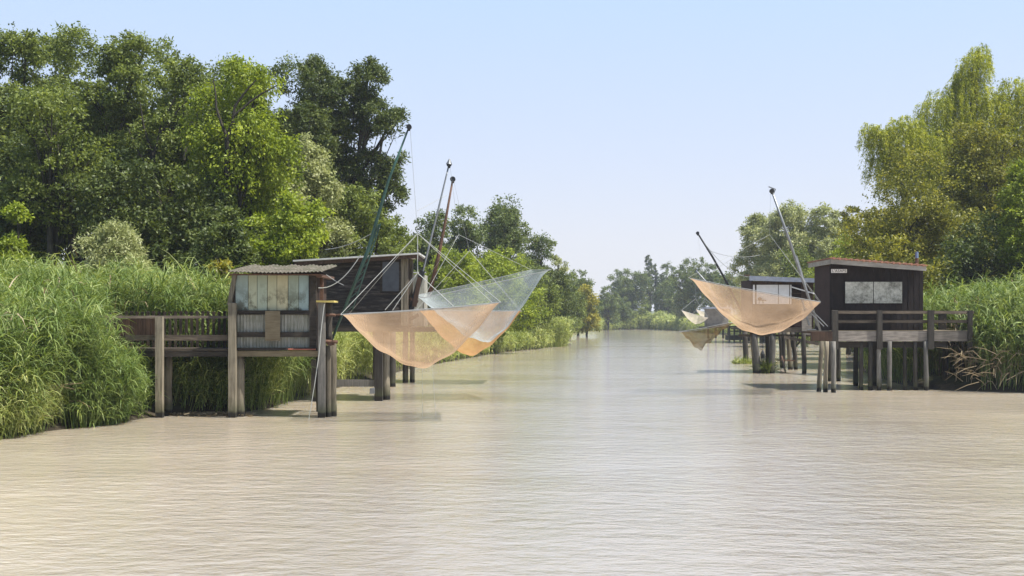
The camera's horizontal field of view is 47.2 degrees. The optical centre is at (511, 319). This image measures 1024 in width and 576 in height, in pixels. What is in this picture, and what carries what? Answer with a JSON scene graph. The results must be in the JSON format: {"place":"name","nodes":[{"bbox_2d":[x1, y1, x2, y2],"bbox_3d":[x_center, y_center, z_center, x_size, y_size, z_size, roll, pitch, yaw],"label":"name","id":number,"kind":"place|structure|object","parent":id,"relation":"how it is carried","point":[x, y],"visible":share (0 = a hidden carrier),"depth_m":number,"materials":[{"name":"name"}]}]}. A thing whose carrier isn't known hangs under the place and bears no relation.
{"place":"outdoors","nodes":[
{"label":"outdoors","id":0,"kind":"place"},
{"bbox_2d":[0,330,1023,575],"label":"water","id":1,"kind":"structure","parent":0,"point":[638,452],"depth_m":17.03,"materials":[{"name":"beige liquid"}]},
{"bbox_2d":[309,304,324,416],"bbox_3d":[-4.557,0.967,27.369,0.384,2.685,0.038,0,0,-23],"label":"mooring rope","id":2,"kind":"object","parent":1,"relation":"on","point":[318,359],"visible":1,"depth_m":27.39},
{"bbox_2d":[699,307,730,337],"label":"fishing hut","id":3,"kind":"object","parent":1,"relation":"in","point":[713,315],"visible":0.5,"depth_m":150.00,"materials":[{"name":"grey wood"}]},
{"bbox_2d":[695,270,719,306],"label":"mast","id":4,"kind":"object","parent":3,"relation":"on","point":[718,304],"visible":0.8,"depth_m":150.91,"materials":[{"name":"grey metal"}]},
{"bbox_2d":[682,294,707,323],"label":"lift net","id":5,"kind":"object","parent":4,"relation":"hanging from","point":[697,319],"visible":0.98,"depth_m":149.08,"materials":[{"name":"fabric"}]},
{"bbox_2d":[725,326,744,340],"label":"jetty","id":6,"kind":"object","parent":1,"relation":"in","point":[733,337],"visible":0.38,"depth_m":126.00,"materials":[{"name":"grey wood"}]},
{"bbox_2d":[730,356,760,363],"bbox_3d":[12.260,2.278,61.992,1.930,1.035,1.865,0,0,-23],"label":"water weed","id":7,"kind":"object","parent":1,"relation":"in","point":[738,361],"visible":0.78,"depth_m":61.68,"materials":[{"name":"green plant"}]},
{"bbox_2d":[747,356,785,373],"bbox_3d":[10.976,2.162,50.812,1.776,1.570,1.932,0,0,-34],"label":"water weed","id":8,"kind":"object","parent":1,"relation":"in","point":[765,366],"visible":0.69,"depth_m":50.59,"materials":[{"name":"green plant"}]},
{"bbox_2d":[0,311,1023,437],"bbox_3d":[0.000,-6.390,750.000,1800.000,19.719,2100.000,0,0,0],"label":"ground","id":9,"kind":"structure","parent":0,"point":[936,382],"depth_m":38.36,"materials":[{"name":"soil"}]},
{"bbox_2d":[0,200,34,271],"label":"tree","id":10,"kind":"object","parent":9,"relation":"on","point":[9,241],"visible":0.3,"depth_m":36.87,"materials":[{"name":"green plant"}]},
{"bbox_2d":[0,21,75,256],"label":"tree","id":11,"kind":"object","parent":9,"relation":"on","point":[14,42],"visible":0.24,"depth_m":49.60,"materials":[{"name":"green plant"}]},
{"bbox_2d":[0,362,77,439],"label":"reed bed","id":12,"kind":"object","parent":9,"relation":"on","point":[6,417],"visible":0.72,"depth_m":23.08,"materials":[{"name":"green plant"}]},
{"bbox_2d":[0,131,90,264],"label":"tree","id":13,"kind":"object","parent":9,"relation":"on","point":[36,238],"visible":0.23,"depth_m":43.21,"materials":[{"name":"green plant"}]},
{"bbox_2d":[5,24,94,265],"bbox_3d":[-25.195,-7.295,64.025,7.614,17.598,9.755,0,0,-38],"label":"tree","id":14,"kind":"object","parent":9,"relation":"on","point":[71,73],"visible":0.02,"depth_m":64.06,"materials":[{"name":"green plant"}]},
{"bbox_2d":[0,80,120,274],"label":"tree","id":15,"kind":"object","parent":9,"relation":"on","point":[56,160],"visible":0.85,"depth_m":41.52,"materials":[{"name":"green plant"}]},
{"bbox_2d":[40,21,103,270],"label":"tree","id":16,"kind":"object","parent":9,"relation":"on","point":[71,35],"visible":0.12,"depth_m":51.45,"materials":[{"name":"green plant"}]},
{"bbox_2d":[60,333,157,428],"bbox_3d":[-9.161,1.356,26.576,2.223,2.293,4.285,0,0,-22],"label":"reed bed","id":17,"kind":"object","parent":9,"relation":"on","point":[114,401],"visible":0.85,"depth_m":25.53,"materials":[{"name":"green plant"}]},
{"bbox_2d":[68,214,157,277],"bbox_3d":[-11.717,-0.682,34.536,2.811,4.820,2.836,0,0,0],"label":"shrub","id":18,"kind":"object","parent":9,"relation":"on","point":[122,240],"visible":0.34,"depth_m":34.02,"materials":[{"name":"green plant"}]},
{"bbox_2d":[71,30,162,226],"bbox_3d":[-16.569,-5.455,50.076,4.003,13.881,4.982,0,0,0],"label":"tree","id":19,"kind":"object","parent":9,"relation":"on","point":[119,109],"visible":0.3,"depth_m":49.13,"materials":[{"name":"green plant"}]},
{"bbox_2d":[59,145,196,275],"bbox_3d":[-13.354,-2.183,41.131,4.248,7.868,4.742,0,0,20],"label":"tree","id":20,"kind":"object","parent":9,"relation":"on","point":[142,191],"visible":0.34,"depth_m":40.39,"materials":[{"name":"green plant"}]},
{"bbox_2d":[98,311,227,417],"bbox_3d":[-8.421,1.338,28.301,3.388,3.134,1.412,0,0,0],"label":"footbridge","id":21,"kind":"object","parent":9,"relation":"on","point":[148,328],"visible":0.77,"depth_m":27.87,"materials":[{"name":"brown wood"}]},
{"bbox_2d":[113,36,212,257],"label":"tree","id":22,"kind":"object","parent":9,"relation":"on","point":[155,70],"visible":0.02,"depth_m":65.09,"materials":[{"name":"green plant"}]},
{"bbox_2d":[44,383,283,416],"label":"dead sticks","id":23,"kind":"object","parent":9,"relation":"on","point":[84,403],"visible":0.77,"depth_m":24.29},
{"bbox_2d":[54,334,279,417],"bbox_3d":[-8.412,1.208,28.848,5.050,2.235,4.436,0,0,0],"label":"reed bed","id":24,"kind":"object","parent":9,"relation":"on","point":[201,381],"visible":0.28,"depth_m":28.92,"materials":[{"name":"green plant"}]},
{"bbox_2d":[113,35,224,272],"bbox_3d":[-13.915,-4.980,48.169,4.736,13.235,4.710,0,0,-33],"label":"tree","id":25,"kind":"object","parent":9,"relation":"on","point":[156,136],"visible":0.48,"depth_m":47.20,"materials":[{"name":"green plant"}]},
{"bbox_2d":[0,244,362,437],"bbox_3d":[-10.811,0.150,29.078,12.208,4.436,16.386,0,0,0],"label":"reed bed","id":26,"kind":"object","parent":9,"relation":"on","point":[69,325],"visible":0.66,"depth_m":26.39,"materials":[{"name":"green plant"}]},
{"bbox_2d":[153,157,266,277],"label":"tree","id":27,"kind":"object","parent":9,"relation":"on","point":[202,215],"visible":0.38,"depth_m":40.88,"materials":[{"name":"green plant"}]},
{"bbox_2d":[169,411,254,416],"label":"leaf litter","id":28,"kind":"object","parent":9,"relation":"on","point":[210,413],"visible":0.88,"depth_m":28.19,"materials":[{"name":"brown plant"}]},
{"bbox_2d":[202,258,232,288],"bbox_3d":[-8.594,0.073,34.578,0.921,3.873,0.919,0,0,0],"label":"shrub","id":29,"kind":"object","parent":9,"relation":"on","point":[222,265],"visible":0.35,"depth_m":34.39,"materials":[{"name":"green plant"}]},
{"bbox_2d":[184,219,262,285],"bbox_3d":[-8.880,-0.518,36.018,2.302,5.134,2.406,0,0,0],"label":"shrub","id":30,"kind":"object","parent":9,"relation":"on","point":[236,251],"visible":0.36,"depth_m":35.76,"materials":[{"name":"green plant"}]},
{"bbox_2d":[189,55,272,212],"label":"tree","id":31,"kind":"object","parent":9,"relation":"on","point":[214,74],"visible":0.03,"depth_m":67.30,"materials":[{"name":"green plant"}]},
{"bbox_2d":[173,51,309,241],"bbox_3d":[-9.899,-3.973,42.921,4.864,11.691,4.299,0,0,41],"label":"tree","id":32,"kind":"object","parent":9,"relation":"on","point":[234,147],"visible":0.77,"depth_m":42.38,"materials":[{"name":"green plant"}]},
{"bbox_2d":[227,264,340,417],"bbox_3d":[-5.490,0.740,28.675,2.944,4.335,2.450,0,0,0],"label":"fishing hut","id":33,"kind":"object","parent":9,"relation":"on","point":[274,310],"visible":0.94,"depth_m":27.91,"materials":[{"name":"grey wood"}]},
{"bbox_2d":[323,255,360,287],"bbox_3d":[-4.092,-1.149,27.849,1.028,0.797,0.021,0,0,6],"label":"cable","id":34,"kind":"object","parent":33,"relation":"attached to","point":[345,274],"visible":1,"depth_m":27.83,"materials":[{"name":"metal"}]},
{"bbox_2d":[328,124,411,345],"bbox_3d":[-3.373,-1.968,27.796,2.157,5.237,0.153,0,0,18],"label":"mast","id":35,"kind":"object","parent":33,"relation":"attached to","point":[376,227],"visible":0.96,"depth_m":27.77,"materials":[{"name":"green metal"}]},
{"bbox_2d":[325,228,379,249],"bbox_3d":[-3.907,-1.968,28.599,0.017,0.411,2.392,0,0,-41],"label":"cable","id":36,"kind":"object","parent":35,"relation":"attached to","point":[348,244],"visible":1,"depth_m":28.69,"materials":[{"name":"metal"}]},
{"bbox_2d":[340,131,500,417],"bbox_3d":[-2.138,-1.050,27.500,3.792,6.900,2.617,0,0,0],"label":"lift net","id":37,"kind":"object","parent":35,"relation":"hanging from","point":[480,318],"visible":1,"depth_m":27.29,"materials":[{"name":"fabric"}]},
{"bbox_2d":[237,186,337,265],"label":"tree","id":38,"kind":"object","parent":9,"relation":"on","point":[295,240],"visible":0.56,"depth_m":39.55,"materials":[{"name":"green plant"}]},
{"bbox_2d":[250,52,344,237],"bbox_3d":[-10.698,-5.724,58.185,5.590,15.119,4.473,0,0,-41],"label":"tree","id":39,"kind":"object","parent":9,"relation":"on","point":[299,119],"visible":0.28,"depth_m":57.52,"materials":[{"name":"green plant"}]},
{"bbox_2d":[273,132,355,260],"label":"tree","id":40,"kind":"object","parent":9,"relation":"on","point":[316,174],"visible":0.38,"depth_m":46.74,"materials":[{"name":"green plant"}]},
{"bbox_2d":[292,53,410,226],"bbox_3d":[-8.428,-6.162,60.835,6.676,16.044,5.577,0,0,0],"label":"tree","id":41,"kind":"object","parent":9,"relation":"on","point":[333,92],"visible":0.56,"depth_m":59.65,"materials":[{"name":"green plant"}]},
{"bbox_2d":[293,253,424,401],"bbox_3d":[-4.374,0.495,36.807,3.582,4.824,7.614,0,0,0],"label":"fishing hut","id":42,"kind":"object","parent":9,"relation":"on","point":[390,284],"visible":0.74,"depth_m":33.37,"materials":[{"name":"black wood"}]},
{"bbox_2d":[380,260,400,292],"bbox_3d":[-3.451,-1.231,33.360,0.583,0.947,0.050,0,0,0],"label":"window","id":43,"kind":"structure","parent":42,"relation":"in","point":[390,281],"depth_m":33.35,"materials":[{"name":"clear glass"}]},
{"bbox_2d":[409,159,451,309],"bbox_3d":[-2.346,-2.464,33.759,1.248,4.356,0.230,0,0,-2],"label":"mast","id":44,"kind":"object","parent":42,"relation":"on","point":[448,164],"visible":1,"depth_m":33.75,"materials":[{"name":"grey metal"}]},
{"bbox_2d":[419,169,550,341],"bbox_3d":[-0.949,-1.887,34.500,4.108,5.078,2.917,0,0,0],"label":"lift net","id":45,"kind":"object","parent":44,"relation":"hanging from","point":[432,305],"visible":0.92,"depth_m":34.29,"materials":[{"name":"white fabric"}]},
{"bbox_2d":[285,325,440,393],"bbox_3d":[-6.916,0.561,47.985,5.340,3.523,25.725,0,0,4],"label":"reed bed","id":46,"kind":"object","parent":9,"relation":"on","point":[362,350],"visible":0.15,"depth_m":44.49,"materials":[{"name":"green plant"}]},
{"bbox_2d":[322,181,406,358],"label":"tree","id":47,"kind":"object","parent":9,"relation":"on","point":[351,201],"visible":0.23,"depth_m":48.53,"materials":[{"name":"green plant"}]},
{"bbox_2d":[365,212,421,273],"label":"tree","id":48,"kind":"object","parent":9,"relation":"on","point":[400,238],"visible":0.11,"depth_m":61.72,"materials":[{"name":"green plant"}]},
{"bbox_2d":[372,272,435,382],"bbox_3d":[-4.115,0.536,43.849,2.610,4.733,2.301,0,0,0],"label":"fishing hut","id":49,"kind":"object","parent":9,"relation":"on","point":[421,320],"visible":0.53,"depth_m":43.00,"materials":[{"name":"wood"}]},
{"bbox_2d":[409,208,453,333],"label":"tree","id":50,"kind":"object","parent":9,"relation":"on","point":[428,226],"visible":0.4,"depth_m":91.20,"materials":[{"name":"green plant"}]},
{"bbox_2d":[427,176,455,297],"bbox_3d":[-2.607,-3.012,43.000,1.070,4.496,0.150,0,0,0],"label":"mast","id":51,"kind":"object","parent":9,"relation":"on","point":[452,180],"visible":0.94,"depth_m":42.95,"materials":[{"name":"grey metal"}]},
{"bbox_2d":[417,184,520,355],"bbox_3d":[-1.505,-1.883,43.000,3.753,6.400,3.017,0,0,0],"label":"lift net","id":52,"kind":"object","parent":51,"relation":"hanging from","point":[450,333],"visible":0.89,"depth_m":42.16,"materials":[{"name":"fabric"}]},
{"bbox_2d":[413,245,489,326],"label":"shrub","id":53,"kind":"object","parent":9,"relation":"on","point":[467,265],"visible":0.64,"depth_m":73.13,"materials":[{"name":"green plant"}]},
{"bbox_2d":[438,203,492,321],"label":"tree","id":54,"kind":"object","parent":9,"relation":"on","point":[476,236],"visible":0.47,"depth_m":96.58,"materials":[{"name":"green plant"}]},
{"bbox_2d":[416,325,555,364],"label":"reed bed","id":55,"kind":"object","parent":9,"relation":"on","point":[534,337],"visible":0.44,"depth_m":83.50,"materials":[{"name":"green plant"}]},
{"bbox_2d":[474,193,533,270],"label":"tree","id":56,"kind":"object","parent":9,"relation":"on","point":[503,220],"visible":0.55,"depth_m":100.83,"materials":[{"name":"green plant"}]},
{"bbox_2d":[455,245,554,353],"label":"shrub","id":57,"kind":"object","parent":9,"relation":"on","point":[511,289],"visible":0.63,"depth_m":78.94,"materials":[{"name":"green plant"}]},
{"bbox_2d":[514,232,557,286],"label":"tree","id":58,"kind":"object","parent":9,"relation":"on","point":[536,247],"visible":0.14,"depth_m":107.34,"materials":[{"name":"green plant"}]},
{"bbox_2d":[511,258,564,343],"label":"shrub","id":59,"kind":"object","parent":9,"relation":"on","point":[551,294],"visible":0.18,"depth_m":93.05,"materials":[{"name":"green plant"}]},
{"bbox_2d":[512,314,578,346],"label":"reed bed","id":60,"kind":"object","parent":9,"relation":"on","point":[561,328],"visible":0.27,"depth_m":100.63,"materials":[{"name":"green plant"}]},
{"bbox_2d":[546,253,569,283],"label":"tree","id":61,"kind":"object","parent":9,"relation":"on","point":[556,261],"visible":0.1,"depth_m":111.84,"materials":[{"name":"green plant"}]},
{"bbox_2d":[541,266,580,324],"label":"shrub","id":62,"kind":"object","parent":9,"relation":"on","point":[569,305],"visible":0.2,"depth_m":107.44,"materials":[{"name":"green plant"}]},
{"bbox_2d":[560,273,587,337],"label":"tree","id":63,"kind":"object","parent":9,"relation":"on","point":[578,311],"visible":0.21,"depth_m":149.59,"materials":[{"name":"green plant"}]},
{"bbox_2d":[568,269,603,335],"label":"tree","id":64,"kind":"object","parent":9,"relation":"on","point":[579,282],"visible":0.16,"depth_m":170.87,"materials":[{"name":"green plant"}]},
{"bbox_2d":[573,284,600,336],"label":"tree","id":65,"kind":"object","parent":9,"relation":"on","point":[592,319],"visible":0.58,"depth_m":158.90,"materials":[{"name":"green plant"}]},
{"bbox_2d":[597,285,620,329],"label":"tree","id":66,"kind":"object","parent":9,"relation":"on","point":[610,305],"visible":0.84,"depth_m":261.63,"materials":[{"name":"green plant"}]},
{"bbox_2d":[615,296,636,322],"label":"tree","id":67,"kind":"object","parent":9,"relation":"on","point":[625,311],"visible":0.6,"depth_m":278.78,"materials":[{"name":"green plant"}]},
{"bbox_2d":[606,268,653,312],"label":"tree","id":68,"kind":"object","parent":9,"relation":"on","point":[626,288],"visible":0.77,"depth_m":298.37,"materials":[{"name":"green plant"}]},
{"bbox_2d":[637,304,649,327],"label":"shrub","id":69,"kind":"object","parent":9,"relation":"on","point":[641,311],"visible":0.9,"depth_m":283.63,"materials":[{"name":"green plant"}]},
{"bbox_2d":[590,311,703,330],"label":"reed bed","id":70,"kind":"object","parent":9,"relation":"on","point":[670,318],"visible":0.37,"depth_m":271.10,"materials":[{"name":"green plant"}]},
{"bbox_2d":[629,310,667,329],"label":"reed bed","id":71,"kind":"object","parent":9,"relation":"on","point":[645,321],"visible":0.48,"depth_m":282.55,"materials":[{"name":"green plant"}]},
{"bbox_2d":[644,254,655,312],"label":"poplar tree","id":72,"kind":"object","parent":9,"relation":"on","point":[649,265],"visible":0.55,"depth_m":329.39,"materials":[{"name":"green plant"}]},
{"bbox_2d":[652,264,659,313],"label":"poplar tree","id":73,"kind":"object","parent":9,"relation":"on","point":[656,283],"visible":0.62,"depth_m":331.78,"materials":[{"name":"green plant"}]},
{"bbox_2d":[653,279,680,315],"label":"tree","id":74,"kind":"object","parent":9,"relation":"on","point":[662,288],"visible":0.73,"depth_m":290.82,"materials":[{"name":"green plant"}]},
{"bbox_2d":[657,261,679,312],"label":"tree","id":75,"kind":"object","parent":9,"relation":"on","point":[667,267],"visible":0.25,"depth_m":324.79,"materials":[{"name":"green plant"}]},
{"bbox_2d":[670,288,697,317],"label":"shrub","id":76,"kind":"object","parent":9,"relation":"on","point":[678,313],"visible":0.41,"depth_m":253.76,"materials":[{"name":"green plant"}]},
{"bbox_2d":[663,257,716,314],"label":"tree","id":77,"kind":"object","parent":9,"relation":"on","point":[689,290],"visible":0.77,"depth_m":248.59,"materials":[{"name":"green plant"}]},
{"bbox_2d":[698,263,722,306],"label":"tree","id":78,"kind":"object","parent":9,"relation":"on","point":[710,277],"visible":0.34,"depth_m":244.22,"materials":[{"name":"green plant"}]},
{"bbox_2d":[698,271,739,311],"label":"tree","id":79,"kind":"object","parent":9,"relation":"on","point":[722,292],"visible":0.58,"depth_m":213.50,"materials":[{"name":"green plant"}]},
{"bbox_2d":[731,274,758,340],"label":"shrub","id":80,"kind":"object","parent":9,"relation":"on","point":[735,291],"visible":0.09,"depth_m":127.75,"materials":[{"name":"green plant"}]},
{"bbox_2d":[651,314,845,342],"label":"reed bed","id":81,"kind":"object","parent":9,"relation":"on","point":[694,326],"visible":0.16,"depth_m":218.76,"materials":[{"name":"green plant"}]},
{"bbox_2d":[726,211,775,341],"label":"tree","id":82,"kind":"object","parent":9,"relation":"on","point":[744,258],"visible":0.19,"depth_m":121.88,"materials":[{"name":"green plant"}]},
{"bbox_2d":[731,275,818,373],"bbox_3d":[11.882,0.450,56.123,4.100,4.929,12.060,0,0,0],"label":"fishing hut","id":83,"kind":"object","parent":9,"relation":"on","point":[765,313],"visible":0.73,"depth_m":50.60,"materials":[{"name":"white wood"}]},
{"bbox_2d":[696,231,749,327],"bbox_3d":[9.253,-1.747,51.124,2.527,4.203,0.368,0,0,-12],"label":"mast","id":84,"kind":"object","parent":83,"relation":"on","point":[730,289],"visible":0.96,"depth_m":50.99,"materials":[{"name":"metal"}]},
{"bbox_2d":[679,238,732,365],"bbox_3d":[8.352,-0.655,50.297,2.628,6.110,1.411,0,0,0],"label":"lift net","id":85,"kind":"object","parent":84,"relation":"hanging from","point":[728,324],"visible":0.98,"depth_m":49.95,"materials":[{"name":"fabric"}]},
{"bbox_2d":[760,335,764,358],"bbox_3d":[10.789,1.115,50.500,0.200,1.082,0.190,0,0,0],"label":"hanging weight","id":86,"kind":"object","parent":83,"relation":"hanging from","point":[762,354],"visible":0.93,"depth_m":50.45,"materials":[{"name":"metal"}]},
{"bbox_2d":[753,285,790,303],"bbox_3d":[11.220,-1.103,50.588,1.655,0.828,0.045,0,0,0],"label":"window","id":87,"kind":"structure","parent":83,"relation":"in","point":[785,290],"depth_m":50.58,"materials":[{"name":"white glass"}]},
{"bbox_2d":[748,199,812,276],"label":"tree","id":88,"kind":"object","parent":9,"relation":"on","point":[791,214],"visible":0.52,"depth_m":117.00,"materials":[{"name":"green plant"}]},
{"bbox_2d":[764,242,816,346],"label":"shrub","id":89,"kind":"object","parent":9,"relation":"on","point":[791,271],"visible":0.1,"depth_m":99.58,"materials":[{"name":"green plant"}]},
{"bbox_2d":[785,201,850,273],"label":"tree","id":90,"kind":"object","parent":9,"relation":"on","point":[819,248],"visible":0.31,"depth_m":114.93,"materials":[{"name":"green plant"}]},
{"bbox_2d":[808,233,858,354],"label":"shrub","id":91,"kind":"object","parent":9,"relation":"on","point":[848,350],"visible":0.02,"depth_m":77.85,"materials":[{"name":"green plant"}]},
{"bbox_2d":[837,205,868,351],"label":"tree","id":92,"kind":"object","parent":9,"relation":"on","point":[851,209],"visible":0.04,"depth_m":83.61,"materials":[{"name":"green plant"}]},
{"bbox_2d":[842,207,906,258],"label":"tree","id":93,"kind":"object","parent":9,"relation":"on","point":[861,230],"visible":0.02,"depth_m":59.71,"materials":[{"name":"green plant"}]},
{"bbox_2d":[801,252,973,392],"bbox_3d":[12.780,0.289,39.994,5.548,5.233,7.263,0,0,21],"label":"fishing hut","id":94,"kind":"object","parent":9,"relation":"on","point":[875,304],"visible":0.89,"depth_m":39.15,"materials":[{"name":"black paint"}]},
{"bbox_2d":[844,281,902,303],"bbox_3d":[12.071,-0.921,39.170,1.967,0.774,0.050,0,0,0],"label":"window","id":95,"kind":"structure","parent":94,"relation":"in","point":[855,292],"depth_m":39.14,"materials":[{"name":"white glass"}]},
{"bbox_2d":[861,231,953,295],"bbox_3d":[16.270,-0.737,48.911,4.476,6.010,4.378,0,0,0],"label":"shrub","id":96,"kind":"object","parent":9,"relation":"on","point":[892,247],"visible":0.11,"depth_m":48.40,"materials":[{"name":"green plant"}]},
{"bbox_2d":[828,143,996,287],"bbox_3d":[19.316,-3.260,56.640,7.406,10.399,7.335,0,0,0],"label":"tree","id":97,"kind":"object","parent":9,"relation":"on","point":[908,223],"visible":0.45,"depth_m":54.97,"materials":[{"name":"green plant"}]},
{"bbox_2d":[854,43,1023,238],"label":"willow tree","id":98,"kind":"object","parent":9,"relation":"on","point":[952,105],"visible":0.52,"depth_m":67.01,"materials":[{"name":"green plant"}]},
{"bbox_2d":[858,261,1023,390],"bbox_3d":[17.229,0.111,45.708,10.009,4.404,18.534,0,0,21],"label":"reed bed","id":99,"kind":"object","parent":9,"relation":"on","point":[1000,321],"visible":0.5,"depth_m":39.56,"materials":[{"name":"green plant"}]},
{"bbox_2d":[926,112,1023,280],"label":"tree","id":100,"kind":"object","parent":9,"relation":"on","point":[993,172],"visible":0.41,"depth_m":59.33,"materials":[{"name":"green plant"}]},
{"bbox_2d":[928,208,1023,291],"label":"shrub","id":101,"kind":"object","parent":9,"relation":"on","point":[969,251],"visible":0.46,"depth_m":49.21,"materials":[{"name":"green plant"}]},
{"bbox_2d":[937,343,1023,391],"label":"dead stalks","id":102,"kind":"object","parent":9,"relation":"on","point":[965,357],"visible":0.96,"depth_m":37.55,"materials":[{"name":"plant"}]},
{"bbox_2d":[985,107,1023,208],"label":"tree","id":103,"kind":"object","parent":9,"relation":"on","point":[1021,141],"visible":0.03,"depth_m":63.02,"materials":[{"name":"green plant"}]},
{"bbox_2d":[990,157,1023,278],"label":"tree","id":104,"kind":"object","parent":9,"relation":"on","point":[1013,237],"visible":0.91,"depth_m":48.53,"materials":[{"name":"green plant"}]},
{"bbox_2d":[0,0,1023,310],"label":"sky","id":105,"kind":"structure","parent":0,"point":[622,131],"materials":[{"name":"blue"}]},
{"bbox_2d":[769,186,827,330],"bbox_3d":[9.095,-1.942,37.532,2.043,4.599,0.374,0,0,-13],"label":"mast","id":106,"kind":"object","parent":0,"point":[813,313],"visible":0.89,"depth_m":37.51,"materials":[{"name":"grey metal"}]},
{"bbox_2d":[688,196,820,334],"bbox_3d":[7.750,-1.772,37.200,4.432,4.506,2.978,0,0,6],"label":"lift net","id":107,"kind":"object","parent":106,"relation":"hanging from","point":[705,288],"visible":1,"depth_m":36.82,"materials":[{"name":"fabric"}]},
{"bbox_2d":[852,341,867,370],"bbox_3d":[23.054,0.606,72.481,4.784,3.409,48.197,0,0,17],"label":"reed bed","id":108,"kind":"object","parent":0,"point":[864,361],"depth_m":55.29,"materials":[{"name":"green plant"}]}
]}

